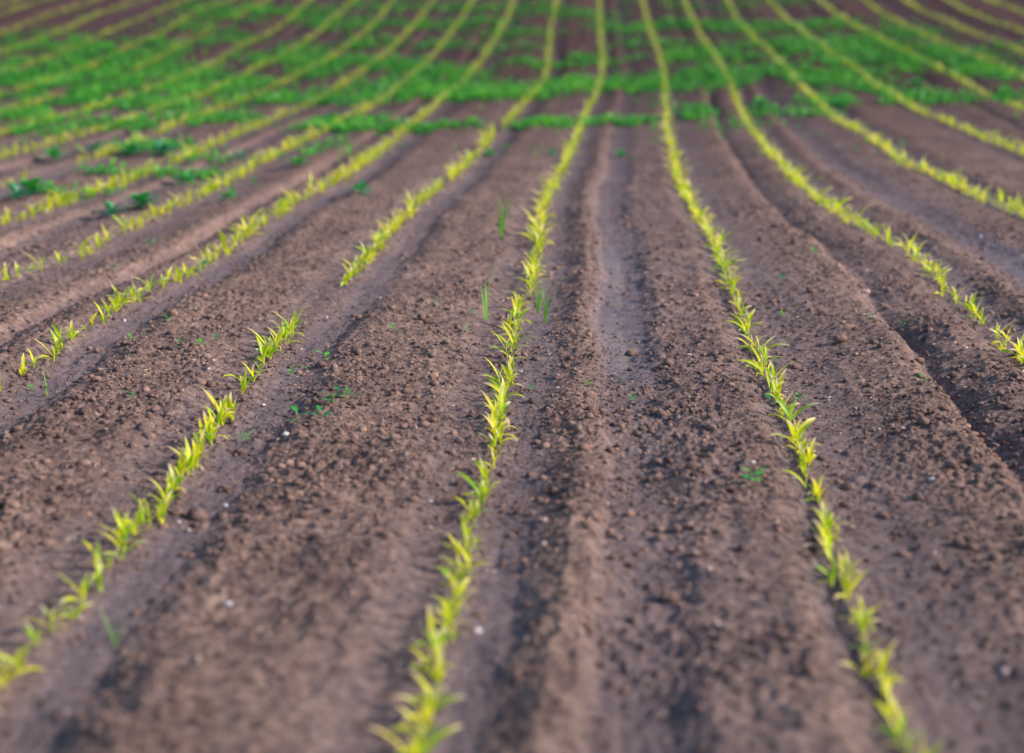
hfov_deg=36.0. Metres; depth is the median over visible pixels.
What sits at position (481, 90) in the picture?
weed cover
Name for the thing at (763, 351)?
maize seedling
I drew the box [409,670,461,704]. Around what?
maize seedling
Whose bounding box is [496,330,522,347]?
maize seedling
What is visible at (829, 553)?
maize seedling
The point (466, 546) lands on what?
maize seedling
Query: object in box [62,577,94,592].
maize seedling
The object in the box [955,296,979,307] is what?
maize seedling
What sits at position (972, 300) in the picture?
maize seedling
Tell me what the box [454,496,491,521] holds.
maize seedling
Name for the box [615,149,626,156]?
weed clump
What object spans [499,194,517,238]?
grass shoot
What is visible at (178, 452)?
maize seedling
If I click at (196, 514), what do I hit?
soil clod
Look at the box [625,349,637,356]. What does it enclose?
soil clod
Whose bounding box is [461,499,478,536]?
maize seedling
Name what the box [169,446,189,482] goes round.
maize seedling
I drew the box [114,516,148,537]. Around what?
maize seedling
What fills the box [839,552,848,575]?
maize seedling
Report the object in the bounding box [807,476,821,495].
maize seedling
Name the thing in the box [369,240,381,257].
maize seedling
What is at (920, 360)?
soil clod
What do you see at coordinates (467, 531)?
maize seedling
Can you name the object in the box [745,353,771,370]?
maize seedling
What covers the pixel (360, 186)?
weed clump
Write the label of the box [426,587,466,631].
maize seedling
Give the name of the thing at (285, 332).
maize seedling
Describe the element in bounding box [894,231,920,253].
maize seedling
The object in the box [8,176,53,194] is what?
weed clump
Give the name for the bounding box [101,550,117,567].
maize seedling
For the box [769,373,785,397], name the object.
maize seedling
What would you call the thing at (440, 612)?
maize seedling
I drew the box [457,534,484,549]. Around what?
maize seedling
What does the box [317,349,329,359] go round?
weed sprout
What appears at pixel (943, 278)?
maize seedling
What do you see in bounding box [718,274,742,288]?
maize seedling
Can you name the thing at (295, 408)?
weed sprout
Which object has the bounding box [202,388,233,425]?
maize seedling
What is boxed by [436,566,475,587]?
maize seedling
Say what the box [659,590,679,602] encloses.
soil clod
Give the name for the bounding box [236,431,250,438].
weed sprout
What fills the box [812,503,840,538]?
maize seedling
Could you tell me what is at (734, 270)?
maize seedling
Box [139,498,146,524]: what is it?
maize seedling
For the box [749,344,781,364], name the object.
maize seedling
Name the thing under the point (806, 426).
maize seedling
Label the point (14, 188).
weed clump
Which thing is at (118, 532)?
maize seedling
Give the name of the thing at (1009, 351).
maize seedling
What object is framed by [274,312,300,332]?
maize seedling
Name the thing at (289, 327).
maize seedling
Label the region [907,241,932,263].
maize seedling
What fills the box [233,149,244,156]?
weed clump
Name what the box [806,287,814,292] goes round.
soil clod
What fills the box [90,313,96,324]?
maize seedling
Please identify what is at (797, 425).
maize seedling
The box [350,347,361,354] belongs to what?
soil clod
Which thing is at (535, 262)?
maize seedling
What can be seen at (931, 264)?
maize seedling
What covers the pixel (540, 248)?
maize seedling
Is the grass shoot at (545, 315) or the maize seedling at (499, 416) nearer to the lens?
the maize seedling at (499, 416)
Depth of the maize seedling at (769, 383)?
4.85 m
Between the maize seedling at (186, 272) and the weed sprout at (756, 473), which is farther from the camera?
the maize seedling at (186, 272)
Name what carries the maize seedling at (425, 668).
on the field ground
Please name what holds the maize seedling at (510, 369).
on the field ground
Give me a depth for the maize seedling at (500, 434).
4.25 m
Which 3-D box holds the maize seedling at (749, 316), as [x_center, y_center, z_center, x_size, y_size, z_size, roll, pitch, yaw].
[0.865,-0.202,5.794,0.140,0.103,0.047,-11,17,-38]
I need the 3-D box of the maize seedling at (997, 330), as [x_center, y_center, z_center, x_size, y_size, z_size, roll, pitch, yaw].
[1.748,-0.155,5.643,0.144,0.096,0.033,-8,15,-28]
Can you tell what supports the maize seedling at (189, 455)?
on the field ground
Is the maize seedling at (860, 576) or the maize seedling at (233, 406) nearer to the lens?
the maize seedling at (860, 576)
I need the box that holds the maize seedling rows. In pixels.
[0,0,1023,752]
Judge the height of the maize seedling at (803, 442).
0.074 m
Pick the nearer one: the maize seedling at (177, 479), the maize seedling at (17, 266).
the maize seedling at (177, 479)
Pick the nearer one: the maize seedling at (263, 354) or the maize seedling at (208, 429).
the maize seedling at (208, 429)
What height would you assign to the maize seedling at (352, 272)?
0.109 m
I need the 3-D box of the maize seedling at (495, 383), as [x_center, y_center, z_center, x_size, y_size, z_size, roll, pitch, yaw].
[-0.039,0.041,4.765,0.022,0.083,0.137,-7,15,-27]
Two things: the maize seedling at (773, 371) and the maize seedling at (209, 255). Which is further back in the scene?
the maize seedling at (209, 255)
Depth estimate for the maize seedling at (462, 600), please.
3.08 m
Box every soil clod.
[69,393,82,400]
[167,309,177,316]
[187,507,207,520]
[204,314,214,318]
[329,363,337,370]
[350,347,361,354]
[417,313,424,319]
[427,416,436,421]
[444,338,450,343]
[591,351,600,357]
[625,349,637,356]
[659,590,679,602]
[660,302,667,307]
[663,358,673,366]
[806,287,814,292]
[818,310,827,315]
[833,333,846,342]
[914,357,924,363]
[916,416,928,424]
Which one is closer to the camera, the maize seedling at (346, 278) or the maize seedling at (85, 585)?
the maize seedling at (85, 585)
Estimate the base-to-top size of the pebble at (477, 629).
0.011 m
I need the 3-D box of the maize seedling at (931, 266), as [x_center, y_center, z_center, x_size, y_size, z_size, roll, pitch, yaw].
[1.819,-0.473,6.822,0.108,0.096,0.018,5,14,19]
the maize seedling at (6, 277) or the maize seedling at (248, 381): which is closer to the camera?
the maize seedling at (248, 381)
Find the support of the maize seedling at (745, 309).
on the field ground
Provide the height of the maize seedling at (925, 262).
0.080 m
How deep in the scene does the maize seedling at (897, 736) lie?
2.58 m
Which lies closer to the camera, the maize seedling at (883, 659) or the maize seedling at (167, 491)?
the maize seedling at (883, 659)
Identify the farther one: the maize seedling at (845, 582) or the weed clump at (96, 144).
the weed clump at (96, 144)
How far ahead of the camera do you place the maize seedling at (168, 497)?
3.73 m
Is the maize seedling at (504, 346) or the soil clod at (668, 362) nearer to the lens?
the soil clod at (668, 362)
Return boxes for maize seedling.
[0,640,37,673]
[4,262,9,280]
[14,260,20,277]
[17,621,48,646]
[18,352,26,376]
[18,603,70,632]
[22,261,43,273]
[25,253,52,270]
[25,347,47,367]
[30,337,67,361]
[47,328,68,353]
[50,321,82,347]
[53,249,65,263]
[54,572,96,606]
[58,599,93,619]
[61,320,78,341]
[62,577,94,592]
[70,235,91,258]
[80,538,117,563]
[86,551,101,583]
[90,301,111,323]
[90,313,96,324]
[92,522,151,549]
[95,294,119,314]
[95,559,106,593]
[98,531,147,559]
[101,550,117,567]
[102,287,133,309]
[105,294,121,311]
[109,289,139,304]
[110,282,138,307]
[111,496,145,531]
[111,507,131,538]
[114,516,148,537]
[123,512,141,533]
[125,281,135,301]
[125,284,153,302]
[127,493,175,525]
[131,271,169,291]
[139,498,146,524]
[143,487,189,506]
[146,477,178,499]
[155,495,166,523]
[159,491,171,517]
[161,274,164,288]
[165,267,171,283]
[165,471,174,498]
[168,446,209,471]
[168,463,185,492]
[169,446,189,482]
[173,265,183,282]
[174,437,204,475]
[175,445,207,464]
[180,262,196,277]
[187,255,211,270]
[190,242,216,266]
[192,417,214,441]
[193,431,204,454]
[193,436,200,467]
[196,411,216,444]
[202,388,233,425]
[205,406,230,425]
[206,406,215,428]
[207,241,234,254]
[208,248,212,261]
[209,416,227,438]
[223,368,261,385]
[224,392,233,419]
[232,399,239,411]
[237,360,268,381]
[239,374,250,393]
[247,327,295,353]
[251,336,285,352]
[251,361,266,372]
[255,335,271,364]
[260,328,281,348]
[266,328,295,342]
[266,336,279,357]
[270,320,300,338]
[272,313,303,337]
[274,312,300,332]
[292,305,306,327]
[341,263,357,280]
[341,267,351,285]
[343,255,368,277]
[354,241,379,261]
[355,255,366,273]
[356,246,373,260]
[359,252,363,267]
[363,251,369,265]
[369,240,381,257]
[390,704,440,732]
[396,683,464,724]
[397,720,464,752]
[407,646,456,675]
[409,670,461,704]
[411,635,441,664]
[414,603,445,652]
[420,685,446,734]
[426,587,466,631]
[428,651,445,684]
[429,627,454,646]
[430,593,471,618]
[433,629,450,664]
[434,604,467,625]
[434,618,470,641]
[435,533,475,556]
[436,554,492,578]
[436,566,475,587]
[440,594,448,605]
[444,537,498,569]
[447,567,477,597]
[451,577,469,597]
[453,590,475,613]
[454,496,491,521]
[455,472,491,501]
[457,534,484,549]
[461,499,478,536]
[462,476,499,501]
[462,517,475,545]
[464,533,476,561]
[473,457,487,485]
[476,496,488,506]
[476,501,478,515]
[478,448,504,468]
[479,369,522,386]
[479,431,518,453]
[481,390,503,414]
[482,401,517,429]
[482,414,517,444]
[484,357,516,382]
[485,376,525,398]
[485,384,510,410]
[486,408,517,440]
[487,378,502,388]
[489,331,528,356]
[490,383,508,423]
[495,392,519,400]
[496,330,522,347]
[497,307,531,323]
[498,313,511,331]
[500,321,533,349]
[500,363,508,377]
[501,321,528,336]
[501,321,531,342]
[504,360,517,383]
[506,301,522,326]
[509,297,516,316]
[509,354,513,370]
[511,291,532,310]
[515,262,546,284]
[515,295,520,314]
[523,248,536,264]
[523,252,552,271]
[524,258,543,280]
[525,258,537,278]
[525,271,545,286]
[527,278,543,293]
[536,239,543,255]
[707,250,737,268]
[709,245,742,259]
[709,255,745,271]
[714,273,741,286]
[716,236,720,257]
[718,263,743,278]
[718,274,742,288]
[726,276,735,296]
[726,320,761,336]
[730,271,741,294]
[730,310,746,321]
[732,298,750,315]
[733,297,743,311]
[734,335,769,351]
[736,334,789,357]
[737,317,765,334]
[740,308,763,327]
[741,359,786,380]
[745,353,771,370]
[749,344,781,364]
[751,357,765,376]
[759,345,767,366]
[762,360,798,386]
[765,370,774,393]
[767,391,799,416]
[767,419,819,448]
[768,393,820,428]
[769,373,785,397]
[776,368,786,400]
[780,418,814,442]
[785,470,813,489]
[788,445,806,463]
[791,433,810,452]
[798,451,827,477]
[799,438,815,465]
[799,442,804,465]
[802,473,833,503]
[805,506,853,544]
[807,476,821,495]
[811,518,833,555]
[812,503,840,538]
[814,559,841,586]
[815,535,843,565]
[821,500,825,528]
[832,522,838,537]
[834,548,870,576]
[834,567,874,600]
[835,611,876,629]
[838,565,859,598]
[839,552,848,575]
[839,651,887,677]
[846,593,889,624]
[848,637,884,659]
[849,597,861,612]
[849,608,857,622]
[857,605,872,634]
[867,664,903,684]
[873,678,916,717]
[873,701,916,744]
[876,667,895,698]
[877,638,898,680]
[882,728,927,752]
[888,695,907,733]
[890,238,916,252]
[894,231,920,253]
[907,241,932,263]
[913,241,917,258]
[917,256,933,270]
[917,258,943,270]
[919,259,940,273]
[921,262,944,277]
[933,265,950,281]
[934,279,946,296]
[936,263,945,279]
[940,273,948,289]
[942,284,970,298]
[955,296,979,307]
[964,290,977,313]
[964,300,989,318]
[972,307,983,323]
[975,314,989,325]
[990,326,1023,345]
[991,321,1013,339]
[995,340,1005,349]
[996,328,1023,358]
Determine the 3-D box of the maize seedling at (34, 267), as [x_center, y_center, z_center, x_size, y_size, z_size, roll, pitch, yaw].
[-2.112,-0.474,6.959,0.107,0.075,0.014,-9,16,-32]
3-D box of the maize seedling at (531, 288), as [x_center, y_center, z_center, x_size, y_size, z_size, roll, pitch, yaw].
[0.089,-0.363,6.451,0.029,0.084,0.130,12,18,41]
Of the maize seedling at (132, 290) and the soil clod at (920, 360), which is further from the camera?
the maize seedling at (132, 290)
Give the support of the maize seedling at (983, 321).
on the field ground
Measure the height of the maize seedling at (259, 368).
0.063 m
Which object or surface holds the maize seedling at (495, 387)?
on the field ground
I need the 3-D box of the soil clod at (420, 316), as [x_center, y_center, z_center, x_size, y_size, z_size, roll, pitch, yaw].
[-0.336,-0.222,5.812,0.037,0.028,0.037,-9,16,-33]
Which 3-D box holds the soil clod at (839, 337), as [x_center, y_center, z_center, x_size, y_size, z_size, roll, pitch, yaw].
[1.148,-0.134,5.507,0.051,0.033,0.050,-4,14,-16]
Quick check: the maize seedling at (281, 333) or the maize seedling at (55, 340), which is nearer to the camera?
the maize seedling at (55, 340)
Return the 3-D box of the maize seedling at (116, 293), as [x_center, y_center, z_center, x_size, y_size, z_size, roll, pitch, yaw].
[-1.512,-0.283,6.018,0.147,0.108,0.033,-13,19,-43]
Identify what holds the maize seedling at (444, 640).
on the field ground
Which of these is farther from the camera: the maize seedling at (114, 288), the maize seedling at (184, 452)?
the maize seedling at (114, 288)
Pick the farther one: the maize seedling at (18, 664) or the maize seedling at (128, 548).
the maize seedling at (128, 548)
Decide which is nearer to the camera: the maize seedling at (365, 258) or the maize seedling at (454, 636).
the maize seedling at (454, 636)
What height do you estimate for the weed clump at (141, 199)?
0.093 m
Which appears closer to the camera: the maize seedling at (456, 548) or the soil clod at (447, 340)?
the maize seedling at (456, 548)
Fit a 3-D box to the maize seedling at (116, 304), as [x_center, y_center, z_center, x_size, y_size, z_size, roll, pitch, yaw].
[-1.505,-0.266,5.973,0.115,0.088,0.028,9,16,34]
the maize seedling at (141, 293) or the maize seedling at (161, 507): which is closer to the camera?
the maize seedling at (161, 507)
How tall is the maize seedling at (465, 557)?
0.092 m
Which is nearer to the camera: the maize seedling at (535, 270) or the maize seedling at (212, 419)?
the maize seedling at (212, 419)
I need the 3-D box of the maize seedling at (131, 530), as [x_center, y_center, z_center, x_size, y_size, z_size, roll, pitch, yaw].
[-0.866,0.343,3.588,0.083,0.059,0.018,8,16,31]
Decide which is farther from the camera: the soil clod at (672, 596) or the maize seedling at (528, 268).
the maize seedling at (528, 268)
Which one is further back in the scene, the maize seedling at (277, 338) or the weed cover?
the weed cover
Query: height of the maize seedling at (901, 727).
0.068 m
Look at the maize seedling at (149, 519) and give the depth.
3.65 m
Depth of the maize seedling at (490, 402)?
4.48 m
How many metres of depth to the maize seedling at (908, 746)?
2.54 m
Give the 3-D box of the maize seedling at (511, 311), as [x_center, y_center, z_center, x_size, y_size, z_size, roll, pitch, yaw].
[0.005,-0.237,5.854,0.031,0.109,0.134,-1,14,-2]
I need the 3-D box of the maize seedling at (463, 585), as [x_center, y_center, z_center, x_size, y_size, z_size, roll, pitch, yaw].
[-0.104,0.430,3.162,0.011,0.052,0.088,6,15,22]
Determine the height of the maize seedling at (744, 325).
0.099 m
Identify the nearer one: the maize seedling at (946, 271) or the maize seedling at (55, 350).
the maize seedling at (55, 350)
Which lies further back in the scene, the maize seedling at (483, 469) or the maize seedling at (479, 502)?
the maize seedling at (483, 469)
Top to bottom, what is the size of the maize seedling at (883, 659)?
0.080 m
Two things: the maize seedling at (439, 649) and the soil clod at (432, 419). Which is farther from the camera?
the soil clod at (432, 419)
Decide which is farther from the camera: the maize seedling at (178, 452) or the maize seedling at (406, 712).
the maize seedling at (178, 452)
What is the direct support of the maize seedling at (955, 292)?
on the field ground
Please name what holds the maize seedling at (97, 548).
on the field ground
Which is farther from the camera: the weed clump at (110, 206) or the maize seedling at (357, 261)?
the weed clump at (110, 206)
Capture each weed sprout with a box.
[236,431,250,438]
[291,405,310,421]
[310,405,331,417]
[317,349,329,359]
[322,391,339,402]
[339,387,355,396]
[740,467,766,481]
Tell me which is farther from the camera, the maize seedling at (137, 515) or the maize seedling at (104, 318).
the maize seedling at (104, 318)
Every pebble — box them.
[473,627,481,632]
[1000,668,1008,674]
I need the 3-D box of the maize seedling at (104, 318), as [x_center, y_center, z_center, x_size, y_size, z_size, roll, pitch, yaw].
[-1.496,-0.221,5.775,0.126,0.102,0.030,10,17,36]
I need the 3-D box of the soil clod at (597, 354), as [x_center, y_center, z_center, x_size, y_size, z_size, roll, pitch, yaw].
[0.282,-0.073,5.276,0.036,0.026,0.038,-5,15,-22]
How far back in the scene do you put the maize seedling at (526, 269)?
6.52 m
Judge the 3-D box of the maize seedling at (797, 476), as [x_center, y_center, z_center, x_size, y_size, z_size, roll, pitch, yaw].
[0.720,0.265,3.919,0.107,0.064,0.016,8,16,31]
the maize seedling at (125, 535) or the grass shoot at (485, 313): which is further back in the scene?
the grass shoot at (485, 313)
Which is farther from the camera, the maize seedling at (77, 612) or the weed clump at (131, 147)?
the weed clump at (131, 147)
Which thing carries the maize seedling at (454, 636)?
on the field ground
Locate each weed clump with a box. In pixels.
[0,183,37,198]
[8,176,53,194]
[38,146,70,159]
[83,140,108,153]
[93,201,128,215]
[113,141,143,154]
[124,191,161,206]
[140,139,181,155]
[169,171,195,185]
[218,190,237,200]
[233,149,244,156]
[287,156,308,164]
[349,179,371,194]
[485,149,497,155]
[547,147,557,154]
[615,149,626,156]
[751,100,765,106]
[906,78,928,86]
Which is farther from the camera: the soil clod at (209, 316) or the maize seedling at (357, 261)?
the maize seedling at (357, 261)
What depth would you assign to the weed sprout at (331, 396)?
4.61 m
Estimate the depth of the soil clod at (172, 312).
5.83 m
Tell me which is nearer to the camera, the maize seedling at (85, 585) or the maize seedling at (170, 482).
the maize seedling at (85, 585)
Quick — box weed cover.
[0,0,1023,200]
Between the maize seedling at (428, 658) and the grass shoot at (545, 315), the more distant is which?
the grass shoot at (545, 315)
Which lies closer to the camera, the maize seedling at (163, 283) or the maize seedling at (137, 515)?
the maize seedling at (137, 515)
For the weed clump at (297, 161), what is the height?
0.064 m
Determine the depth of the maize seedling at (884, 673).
2.75 m
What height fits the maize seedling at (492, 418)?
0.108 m
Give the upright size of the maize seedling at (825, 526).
0.104 m
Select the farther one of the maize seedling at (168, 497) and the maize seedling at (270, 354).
the maize seedling at (270, 354)
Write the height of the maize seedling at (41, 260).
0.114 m
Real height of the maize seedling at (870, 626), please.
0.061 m
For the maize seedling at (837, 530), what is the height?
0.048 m
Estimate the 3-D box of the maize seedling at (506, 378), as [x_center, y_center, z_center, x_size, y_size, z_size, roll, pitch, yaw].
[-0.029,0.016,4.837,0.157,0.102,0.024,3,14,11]
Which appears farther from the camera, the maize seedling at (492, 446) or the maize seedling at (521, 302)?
the maize seedling at (521, 302)
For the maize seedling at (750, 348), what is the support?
on the field ground
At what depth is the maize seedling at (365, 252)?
7.07 m
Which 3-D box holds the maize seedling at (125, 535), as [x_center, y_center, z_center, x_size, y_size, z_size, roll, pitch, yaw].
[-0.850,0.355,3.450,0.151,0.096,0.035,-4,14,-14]
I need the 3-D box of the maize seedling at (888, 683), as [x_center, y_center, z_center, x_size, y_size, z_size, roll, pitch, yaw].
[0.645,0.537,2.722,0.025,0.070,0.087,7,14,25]
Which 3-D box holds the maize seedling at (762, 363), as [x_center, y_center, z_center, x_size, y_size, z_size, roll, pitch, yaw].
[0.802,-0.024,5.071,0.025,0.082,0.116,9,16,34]
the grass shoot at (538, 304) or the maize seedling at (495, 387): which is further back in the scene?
the grass shoot at (538, 304)
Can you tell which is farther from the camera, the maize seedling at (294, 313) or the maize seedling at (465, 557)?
the maize seedling at (294, 313)
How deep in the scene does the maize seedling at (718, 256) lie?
7.12 m
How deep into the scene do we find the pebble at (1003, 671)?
2.83 m
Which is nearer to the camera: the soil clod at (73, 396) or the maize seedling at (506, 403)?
the maize seedling at (506, 403)
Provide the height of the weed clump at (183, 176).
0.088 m
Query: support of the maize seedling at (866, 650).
on the field ground
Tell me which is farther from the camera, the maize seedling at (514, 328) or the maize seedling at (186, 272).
the maize seedling at (186, 272)
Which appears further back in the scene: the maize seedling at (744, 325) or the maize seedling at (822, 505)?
the maize seedling at (744, 325)
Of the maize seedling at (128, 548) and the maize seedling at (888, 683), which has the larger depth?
the maize seedling at (128, 548)
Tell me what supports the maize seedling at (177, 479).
on the field ground
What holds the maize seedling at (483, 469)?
on the field ground
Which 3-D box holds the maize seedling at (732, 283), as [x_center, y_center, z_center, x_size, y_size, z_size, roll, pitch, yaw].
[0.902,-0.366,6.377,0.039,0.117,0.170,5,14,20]
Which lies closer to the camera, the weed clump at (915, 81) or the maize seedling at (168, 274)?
the maize seedling at (168, 274)
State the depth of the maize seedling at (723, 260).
6.86 m
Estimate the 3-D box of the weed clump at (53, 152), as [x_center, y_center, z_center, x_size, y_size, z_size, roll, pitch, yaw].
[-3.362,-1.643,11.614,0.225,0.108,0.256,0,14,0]
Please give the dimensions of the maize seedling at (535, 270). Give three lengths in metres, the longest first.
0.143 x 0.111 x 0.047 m
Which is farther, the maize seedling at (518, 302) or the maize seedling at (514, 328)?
the maize seedling at (518, 302)
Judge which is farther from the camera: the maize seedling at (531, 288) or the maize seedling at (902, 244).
the maize seedling at (902, 244)
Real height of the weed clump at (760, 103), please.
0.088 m
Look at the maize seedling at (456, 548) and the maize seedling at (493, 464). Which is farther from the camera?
the maize seedling at (493, 464)
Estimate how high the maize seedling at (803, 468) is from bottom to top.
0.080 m
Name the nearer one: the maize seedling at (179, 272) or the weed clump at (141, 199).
the maize seedling at (179, 272)
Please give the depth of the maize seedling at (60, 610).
3.01 m
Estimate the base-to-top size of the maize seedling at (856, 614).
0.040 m
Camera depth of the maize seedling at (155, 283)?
6.37 m
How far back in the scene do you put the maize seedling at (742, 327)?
5.65 m
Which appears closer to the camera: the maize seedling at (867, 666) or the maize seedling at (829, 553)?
the maize seedling at (867, 666)
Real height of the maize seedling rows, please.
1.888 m
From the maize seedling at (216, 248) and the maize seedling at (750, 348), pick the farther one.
the maize seedling at (216, 248)
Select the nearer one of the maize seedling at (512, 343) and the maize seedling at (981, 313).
the maize seedling at (512, 343)
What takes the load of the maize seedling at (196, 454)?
on the field ground
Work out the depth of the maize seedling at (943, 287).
6.36 m
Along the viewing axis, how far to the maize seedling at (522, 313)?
5.79 m
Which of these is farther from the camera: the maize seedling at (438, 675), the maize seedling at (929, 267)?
the maize seedling at (929, 267)
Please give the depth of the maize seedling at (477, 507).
3.66 m
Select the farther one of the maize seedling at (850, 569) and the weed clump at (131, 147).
the weed clump at (131, 147)
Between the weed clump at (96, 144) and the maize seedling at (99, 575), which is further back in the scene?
the weed clump at (96, 144)
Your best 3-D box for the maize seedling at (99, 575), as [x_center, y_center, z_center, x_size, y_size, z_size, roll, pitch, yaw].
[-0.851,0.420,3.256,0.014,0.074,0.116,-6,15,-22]
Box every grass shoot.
[100,609,127,646]
[480,267,493,320]
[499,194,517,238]
[535,282,547,313]
[542,281,560,322]
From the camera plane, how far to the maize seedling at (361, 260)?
6.98 m
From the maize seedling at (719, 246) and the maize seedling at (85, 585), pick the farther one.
the maize seedling at (719, 246)
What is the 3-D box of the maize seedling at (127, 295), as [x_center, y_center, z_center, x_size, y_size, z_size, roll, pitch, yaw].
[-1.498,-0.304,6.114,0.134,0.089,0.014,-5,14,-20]
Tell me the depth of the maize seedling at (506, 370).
5.01 m
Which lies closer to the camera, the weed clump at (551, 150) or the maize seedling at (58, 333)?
the maize seedling at (58, 333)
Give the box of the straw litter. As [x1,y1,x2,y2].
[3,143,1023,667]
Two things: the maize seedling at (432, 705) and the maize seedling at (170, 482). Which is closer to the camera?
the maize seedling at (432, 705)
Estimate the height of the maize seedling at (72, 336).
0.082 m
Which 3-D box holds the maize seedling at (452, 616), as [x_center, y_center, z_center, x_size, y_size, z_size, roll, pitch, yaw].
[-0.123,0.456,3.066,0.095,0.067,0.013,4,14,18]
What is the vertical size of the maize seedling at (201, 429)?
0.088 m
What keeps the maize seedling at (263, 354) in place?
on the field ground
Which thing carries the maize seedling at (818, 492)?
on the field ground
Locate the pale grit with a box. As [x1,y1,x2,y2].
[4,107,1019,736]
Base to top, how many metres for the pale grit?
0.162 m
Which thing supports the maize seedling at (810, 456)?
on the field ground
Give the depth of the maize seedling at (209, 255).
7.22 m
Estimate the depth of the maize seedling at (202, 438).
4.21 m
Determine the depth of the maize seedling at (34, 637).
2.94 m
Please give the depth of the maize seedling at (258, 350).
5.27 m
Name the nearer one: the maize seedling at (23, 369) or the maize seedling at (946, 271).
the maize seedling at (23, 369)
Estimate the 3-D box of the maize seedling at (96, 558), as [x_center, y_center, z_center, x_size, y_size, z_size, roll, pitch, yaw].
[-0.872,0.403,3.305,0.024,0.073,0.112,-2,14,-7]
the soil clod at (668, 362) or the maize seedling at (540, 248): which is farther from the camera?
the maize seedling at (540, 248)
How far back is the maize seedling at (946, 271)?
6.66 m
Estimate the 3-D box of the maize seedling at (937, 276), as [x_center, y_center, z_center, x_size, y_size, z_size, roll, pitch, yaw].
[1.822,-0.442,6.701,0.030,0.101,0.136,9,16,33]
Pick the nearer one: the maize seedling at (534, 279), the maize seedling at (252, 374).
the maize seedling at (252, 374)
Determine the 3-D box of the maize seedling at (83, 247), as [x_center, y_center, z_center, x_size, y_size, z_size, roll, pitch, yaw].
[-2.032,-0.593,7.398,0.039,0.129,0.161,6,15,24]
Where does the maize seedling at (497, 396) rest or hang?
on the field ground
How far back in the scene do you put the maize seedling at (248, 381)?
4.85 m
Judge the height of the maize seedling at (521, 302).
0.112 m
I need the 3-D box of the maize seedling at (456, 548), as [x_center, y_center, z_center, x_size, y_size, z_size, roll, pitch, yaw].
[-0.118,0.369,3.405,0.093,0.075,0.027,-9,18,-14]
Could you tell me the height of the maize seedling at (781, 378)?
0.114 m
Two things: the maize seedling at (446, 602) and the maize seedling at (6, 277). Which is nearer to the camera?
the maize seedling at (446, 602)
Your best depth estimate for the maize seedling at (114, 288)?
6.07 m
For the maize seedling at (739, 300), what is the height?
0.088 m
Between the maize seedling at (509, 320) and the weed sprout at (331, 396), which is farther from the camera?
the maize seedling at (509, 320)
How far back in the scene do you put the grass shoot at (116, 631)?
2.97 m
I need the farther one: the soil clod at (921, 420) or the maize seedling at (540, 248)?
the maize seedling at (540, 248)
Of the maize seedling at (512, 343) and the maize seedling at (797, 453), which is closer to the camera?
the maize seedling at (797, 453)
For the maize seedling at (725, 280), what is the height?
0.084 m
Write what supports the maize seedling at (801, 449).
on the field ground
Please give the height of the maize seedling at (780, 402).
0.124 m
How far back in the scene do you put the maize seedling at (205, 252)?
7.11 m
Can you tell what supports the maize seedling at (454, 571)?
on the field ground
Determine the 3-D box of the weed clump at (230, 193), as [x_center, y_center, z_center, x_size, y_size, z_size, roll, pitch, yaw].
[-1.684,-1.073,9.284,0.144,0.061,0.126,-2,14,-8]
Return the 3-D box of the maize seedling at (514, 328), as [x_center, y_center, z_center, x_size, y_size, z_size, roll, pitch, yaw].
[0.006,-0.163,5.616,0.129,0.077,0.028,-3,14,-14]
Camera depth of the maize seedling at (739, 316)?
5.93 m
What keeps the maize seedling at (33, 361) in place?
on the field ground
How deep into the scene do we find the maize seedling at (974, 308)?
5.97 m
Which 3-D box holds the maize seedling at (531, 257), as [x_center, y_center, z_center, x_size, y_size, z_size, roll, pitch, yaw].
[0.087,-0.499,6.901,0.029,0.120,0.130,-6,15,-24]
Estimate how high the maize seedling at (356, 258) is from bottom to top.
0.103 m
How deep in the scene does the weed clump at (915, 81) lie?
17.40 m
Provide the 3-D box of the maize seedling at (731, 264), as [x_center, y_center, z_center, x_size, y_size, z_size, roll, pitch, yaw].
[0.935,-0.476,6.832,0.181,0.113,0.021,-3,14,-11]
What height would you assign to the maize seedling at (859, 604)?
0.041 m
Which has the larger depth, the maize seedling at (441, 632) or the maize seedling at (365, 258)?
the maize seedling at (365, 258)
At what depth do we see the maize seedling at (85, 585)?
3.15 m
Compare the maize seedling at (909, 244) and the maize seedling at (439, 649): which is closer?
the maize seedling at (439, 649)
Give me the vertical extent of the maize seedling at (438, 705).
0.085 m
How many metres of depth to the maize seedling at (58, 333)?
5.41 m
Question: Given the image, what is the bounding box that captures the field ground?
[0,0,1023,752]
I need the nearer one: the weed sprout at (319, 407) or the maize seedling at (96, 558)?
the maize seedling at (96, 558)
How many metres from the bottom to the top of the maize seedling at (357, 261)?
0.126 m
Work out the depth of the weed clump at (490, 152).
11.89 m
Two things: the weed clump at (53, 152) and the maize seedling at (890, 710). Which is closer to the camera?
the maize seedling at (890, 710)
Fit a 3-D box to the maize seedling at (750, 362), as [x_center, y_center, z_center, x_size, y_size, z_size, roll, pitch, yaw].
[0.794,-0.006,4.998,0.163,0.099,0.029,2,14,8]
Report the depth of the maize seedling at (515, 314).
5.79 m
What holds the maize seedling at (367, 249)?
on the field ground
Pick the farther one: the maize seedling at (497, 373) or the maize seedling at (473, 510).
the maize seedling at (497, 373)
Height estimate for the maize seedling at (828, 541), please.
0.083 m
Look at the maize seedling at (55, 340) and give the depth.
5.30 m
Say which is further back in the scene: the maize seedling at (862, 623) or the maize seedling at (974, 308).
the maize seedling at (974, 308)

